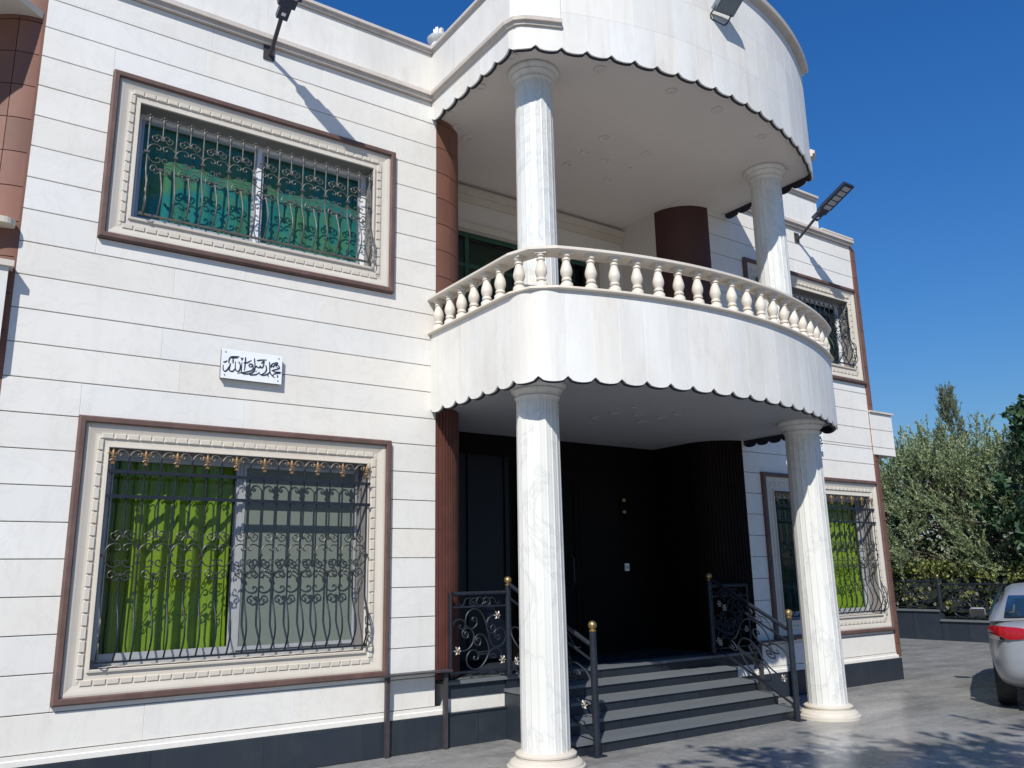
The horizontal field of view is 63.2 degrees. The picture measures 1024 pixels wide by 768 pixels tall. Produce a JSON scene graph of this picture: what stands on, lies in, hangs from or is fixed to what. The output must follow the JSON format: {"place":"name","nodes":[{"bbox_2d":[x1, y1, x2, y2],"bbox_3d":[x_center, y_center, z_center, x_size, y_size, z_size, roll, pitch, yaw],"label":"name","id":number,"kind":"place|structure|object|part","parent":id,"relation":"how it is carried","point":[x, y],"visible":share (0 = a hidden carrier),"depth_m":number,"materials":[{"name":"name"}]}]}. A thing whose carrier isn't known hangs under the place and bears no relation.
{"place":"outdoors","nodes":[
{"label":"outdoors","id":0,"kind":"place"},
{"bbox_2d":[314,0,1023,575],"label":"sky","id":1,"kind":"structure","parent":0,"point":[917,106],"materials":[{"name":"blue"}]},
{"bbox_2d":[316,638,1023,767],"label":"pavement","id":2,"kind":"structure","parent":0,"point":[939,705],"depth_m":8.09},
{"bbox_2d":[382,669,452,758],"bbox_3d":[-0.892,3.085,7.815,0.720,0.718,0.128,8,-16,-34],"label":"handrail","id":3,"kind":"object","parent":2,"relation":"on","point":[387,713],"visible":1,"depth_m":7.80,"materials":[{"name":"grey metal"}]},
{"bbox_2d":[0,0,903,767],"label":"house","id":4,"kind":"structure","parent":2,"relation":"on","point":[546,330],"depth_m":8.16,"materials":[{"name":"white stone"}]},
{"bbox_2d":[98,461,234,653],"bbox_3d":[-2.930,1.427,7.191,1.114,1.804,0.126,8,-16,-34],"label":"curtain","id":5,"kind":"object","parent":4,"relation":"hanging from","point":[108,635],"visible":0.61,"depth_m":7.14,"materials":[{"name":"green fabric"}]},
{"bbox_2d":[50,415,391,706],"bbox_3d":[-2.384,1.509,7.323,2.780,2.220,0.272,8,-16,-34],"label":"window","id":6,"kind":"structure","parent":4,"relation":"in","point":[74,682],"depth_m":7.42,"materials":[{"name":"beige stone"}]},
{"bbox_2d":[90,449,370,664],"bbox_3d":[-2.299,1.469,7.229,2.342,1.684,0.145,8,-16,-34],"label":"window grille","id":7,"kind":"object","parent":4,"relation":"attached to","point":[112,456],"depth_m":7.18,"materials":[{"name":"black metal"}]},
{"bbox_2d":[97,69,395,294],"bbox_3d":[-2.446,-1.847,8.097,2.780,1.590,0.272,8,-16,-34],"label":"window","id":8,"kind":"structure","parent":4,"relation":"in","point":[134,97],"depth_m":7.96,"materials":[{"name":"beige stone"}]},
{"bbox_2d":[137,124,357,261],"bbox_3d":[-2.550,-1.836,8.247,2.496,1.244,0.039,8,-16,-34],"label":"curtain","id":9,"kind":"object","parent":4,"relation":"hanging from","point":[181,201],"visible":0.45,"depth_m":8.17,"materials":[{"name":"teal fabric"}]},
{"bbox_2d":[219,348,282,384],"bbox_3d":[-2.377,-0.154,7.592,0.553,0.270,0.057,8,-16,-34],"label":"calligraphy plate","id":10,"kind":"object","parent":4,"relation":"attached to","point":[239,365],"visible":1,"depth_m":7.57,"materials":[{"name":"white ceramic"}]},
{"bbox_2d":[138,114,372,263],"bbox_3d":[-2.354,-1.846,7.997,2.220,0.981,0.145,8,-16,-34],"label":"window grille","id":11,"kind":"object","parent":4,"relation":"attached to","point":[216,154],"depth_m":7.95,"materials":[{"name":"grey metal"}]},
{"bbox_2d":[263,0,301,61],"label":"wall lamp","id":12,"kind":"object","parent":4,"relation":"attached to","point":[284,9],"visible":1,"depth_m":8.09,"materials":[{"name":"brown metal"}]},
{"bbox_2d":[427,27,443,45],"bbox_3d":[-0.871,-3.690,9.878,0.320,1.165,0.320,8,-16,-34],"label":"roof urn","id":13,"kind":"object","parent":4,"relation":"on","point":[435,36],"visible":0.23,"depth_m":9.89,"materials":[{"name":"white stone"}]},
{"bbox_2d":[458,230,586,313],"bbox_3d":[-0.085,-0.653,11.326,3.000,2.650,0.440,8,-16,-34],"label":"balcony door","id":14,"kind":"structure","parent":4,"relation":"in","point":[471,257],"depth_m":11.49,"materials":[{"name":"green glass"}]},
{"bbox_2d":[514,465,625,659],"bbox_3d":[0.788,2.262,10.704,1.700,2.340,0.149,8,-16,-34],"label":"entrance door","id":15,"kind":"structure","parent":4,"relation":"in","point":[590,499],"depth_m":10.88,"materials":[{"name":"black wood"}]},
{"bbox_2d":[619,498,625,514],"bbox_3d":[1.529,1.678,11.415,0.068,0.230,0.084,8,-16,-34],"label":"wall sconce","id":16,"kind":"object","parent":4,"relation":"attached to","point":[622,510],"depth_m":11.41,"materials":[{"name":"metal"}]},
{"bbox_2d":[624,563,629,570],"bbox_3d":[1.559,2.482,11.278,0.070,0.100,0.024,8,-16,-34],"label":"intercom","id":17,"kind":"object","parent":4,"relation":"attached to","point":[626,565],"visible":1,"depth_m":11.27,"materials":[{"name":"plastic"}]},
{"bbox_2d":[710,0,742,25],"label":"floodlight","id":18,"kind":"object","parent":4,"relation":"attached to","point":[728,7],"visible":1,"depth_m":9.03,"materials":[{"name":"grey metal"}]},
{"bbox_2d":[775,499,799,610],"bbox_3d":[3.818,2.367,11.806,0.992,1.804,0.129,8,-16,-34],"label":"window pane","id":19,"kind":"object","parent":4,"relation":"hanging from","point":[787,554],"visible":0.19,"depth_m":11.84,"materials":[{"name":"glass"}]},
{"bbox_2d":[742,257,866,384],"bbox_3d":[4.446,-0.894,12.781,2.755,1.590,0.272,8,-16,-34],"label":"window","id":20,"kind":"structure","parent":4,"relation":"in","point":[801,284],"depth_m":13.27,"materials":[{"name":"beige stone"}]},
{"bbox_2d":[803,302,836,363],"bbox_3d":[4.323,-0.876,12.959,2.471,1.244,0.074,8,-16,-34],"label":"curtain","id":21,"kind":"object","parent":4,"relation":"hanging from","point":[828,322],"visible":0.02,"depth_m":13.55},
{"bbox_2d":[820,434,823,451],"bbox_3d":[4.348,0.823,12.150,0.568,0.293,0.057,8,-16,-34],"label":"calligraphy plate","id":22,"kind":"object","parent":4,"relation":"attached to","point":[821,442],"visible":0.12,"depth_m":12.26,"materials":[{"name":"white ceramic"}]},
{"bbox_2d":[794,181,853,242],"bbox_3d":[4.723,-2.594,12.661,0.236,0.600,1.000,8,-16,-34],"label":"wall lamp","id":23,"kind":"object","parent":4,"relation":"attached to","point":[838,194],"visible":1,"depth_m":12.54,"materials":[{"name":"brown metal"}]},
{"bbox_2d":[793,292,857,365],"bbox_3d":[4.523,-0.895,12.672,2.220,0.981,0.145,8,-16,-34],"label":"window grille","id":24,"kind":"object","parent":4,"relation":"attached to","point":[824,313],"depth_m":13.09,"materials":[{"name":"grey metal"}]},
{"bbox_2d":[760,472,895,639],"bbox_3d":[4.508,2.463,12.007,2.755,2.220,0.272,8,-16,-34],"label":"window","id":25,"kind":"structure","parent":4,"relation":"in","point":[771,483],"depth_m":12.30,"materials":[{"name":"beige stone"}]},
{"bbox_2d":[774,492,888,617],"bbox_3d":[4.603,2.423,11.919,2.342,1.684,0.145,8,-16,-34],"label":"window grille","id":26,"kind":"object","parent":4,"relation":"attached to","point":[831,498],"depth_m":12.15,"materials":[{"name":"black metal"}]},
{"bbox_2d":[827,501,864,608],"bbox_3d":[4.807,2.499,12.455,1.371,1.804,0.131,8,-16,-34],"label":"curtain","id":27,"kind":"object","parent":4,"relation":"hanging from","point":[841,570],"visible":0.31,"depth_m":12.57,"materials":[{"name":"green fabric"}]},
{"bbox_2d":[434,648,801,756],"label":"entrance steps","id":28,"kind":"structure","parent":2,"relation":"on","point":[652,696],"depth_m":8.66,"materials":[{"name":"grey stone"}]},
{"bbox_2d":[442,576,607,758],"bbox_3d":[0.075,2.644,7.919,0.925,1.589,1.360,8,-16,-34],"label":"stair railing","id":29,"kind":"object","parent":28,"relation":"on","point":[591,642],"visible":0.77,"depth_m":8.30,"materials":[{"name":"black metal"}]},
{"bbox_2d":[705,573,806,721],"bbox_3d":[3.078,3.059,9.960,0.925,1.589,1.360,8,-16,-34],"label":"stair railing","id":30,"kind":"object","parent":28,"relation":"on","point":[788,628],"visible":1,"depth_m":9.89,"materials":[{"name":"black metal"}]},
{"bbox_2d":[753,639,796,693],"bbox_3d":[3.430,3.683,10.752,0.720,0.718,0.128,8,-16,-34],"label":"steel ledge","id":31,"kind":"object","parent":2,"relation":"on","point":[761,673],"visible":0.43,"depth_m":10.60,"materials":[{"name":"grey metal"}]},
{"bbox_2d":[893,574,1013,642],"bbox_3d":[11.578,4.467,16.456,0.260,1.459,18.130,8,-16,-34],"label":"boundary fence","id":32,"kind":"object","parent":2,"relation":"on","point":[929,624],"visible":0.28,"depth_m":18.93,"materials":[{"name":"black stone"}]},
{"bbox_2d":[969,583,1023,704],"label":"parked car","id":33,"kind":"object","parent":2,"relation":"on","point":[1005,614],"visible":1,"depth_m":9.61,"materials":[{"name":"silver metal"}]},
{"bbox_3d":[6.414,2.879,11.049,0.181,0.349,1.830,-8,-15,28],"label":"side window","id":34,"kind":"part","parent":33,"relation":"part of","materials":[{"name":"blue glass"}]},
{"bbox_3d":[6.406,2.540,9.531,1.370,0.236,0.496,-8,-15,28],"label":"rear window","id":35,"kind":"part","parent":33,"relation":"part of","materials":[{"name":"blue glass"}]},
{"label":"garden soil","id":36,"kind":"structure","parent":0,"visible":0},
{"bbox_2d":[880,474,929,558],"bbox_3d":[9.356,3.973,24.147,5.424,5.523,5.253,-6,-14,21],"label":"olive tree","id":37,"kind":"object","parent":36,"relation":"on","point":[898,522],"visible":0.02,"depth_m":23.05,"materials":[{"name":"green plant"}]},
{"bbox_2d":[879,437,997,578],"bbox_3d":[10.055,3.691,21.796,5.066,4.990,5.202,8,-16,-34],"label":"olive tree","id":38,"kind":"object","parent":36,"relation":"on","point":[896,520],"visible":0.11,"depth_m":21.09,"materials":[{"name":"green plant"}]},
{"bbox_2d":[879,410,1011,577],"bbox_3d":[12.097,3.532,23.169,6.242,5.845,5.116,1,-13,-11],"label":"olive tree","id":39,"kind":"object","parent":36,"relation":"on","point":[925,439],"visible":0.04,"depth_m":22.84,"materials":[{"name":"green plant"}]},
{"bbox_2d":[879,414,1023,590],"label":"olive tree","id":40,"kind":"object","parent":36,"relation":"on","point":[923,463],"visible":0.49,"depth_m":20.10,"materials":[{"name":"green plant"}]},
{"bbox_2d":[891,557,1023,619],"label":"hedge","id":41,"kind":"object","parent":36,"relation":"on","point":[924,566],"visible":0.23,"depth_m":19.26,"materials":[{"name":"green plant"}]},
{"bbox_2d":[906,423,1023,601],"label":"olive tree","id":42,"kind":"object","parent":36,"relation":"on","point":[1002,455],"visible":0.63,"depth_m":19.21,"materials":[{"name":"green plant"}]},
{"bbox_2d":[932,381,998,577],"bbox_3d":[11.773,2.996,21.823,1.569,6.296,1.589,8,-16,-34],"label":"cypress tree","id":43,"kind":"object","parent":36,"relation":"on","point":[947,402],"visible":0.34,"depth_m":22.08,"materials":[{"name":"green plant"}]},
{"bbox_2d":[928,430,1017,562],"bbox_3d":[13.733,3.610,21.790,5.494,5.013,5.907,-3,-13,10],"label":"olive tree","id":44,"kind":"object","parent":36,"relation":"on","point":[986,514],"visible":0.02,"depth_m":21.14,"materials":[{"name":"green plant"}]},
{"bbox_2d":[967,394,1023,555],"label":"broadleaf tree","id":45,"kind":"object","parent":36,"relation":"on","point":[1013,521],"visible":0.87,"depth_m":18.26,"materials":[{"name":"green plant"}]}
]}

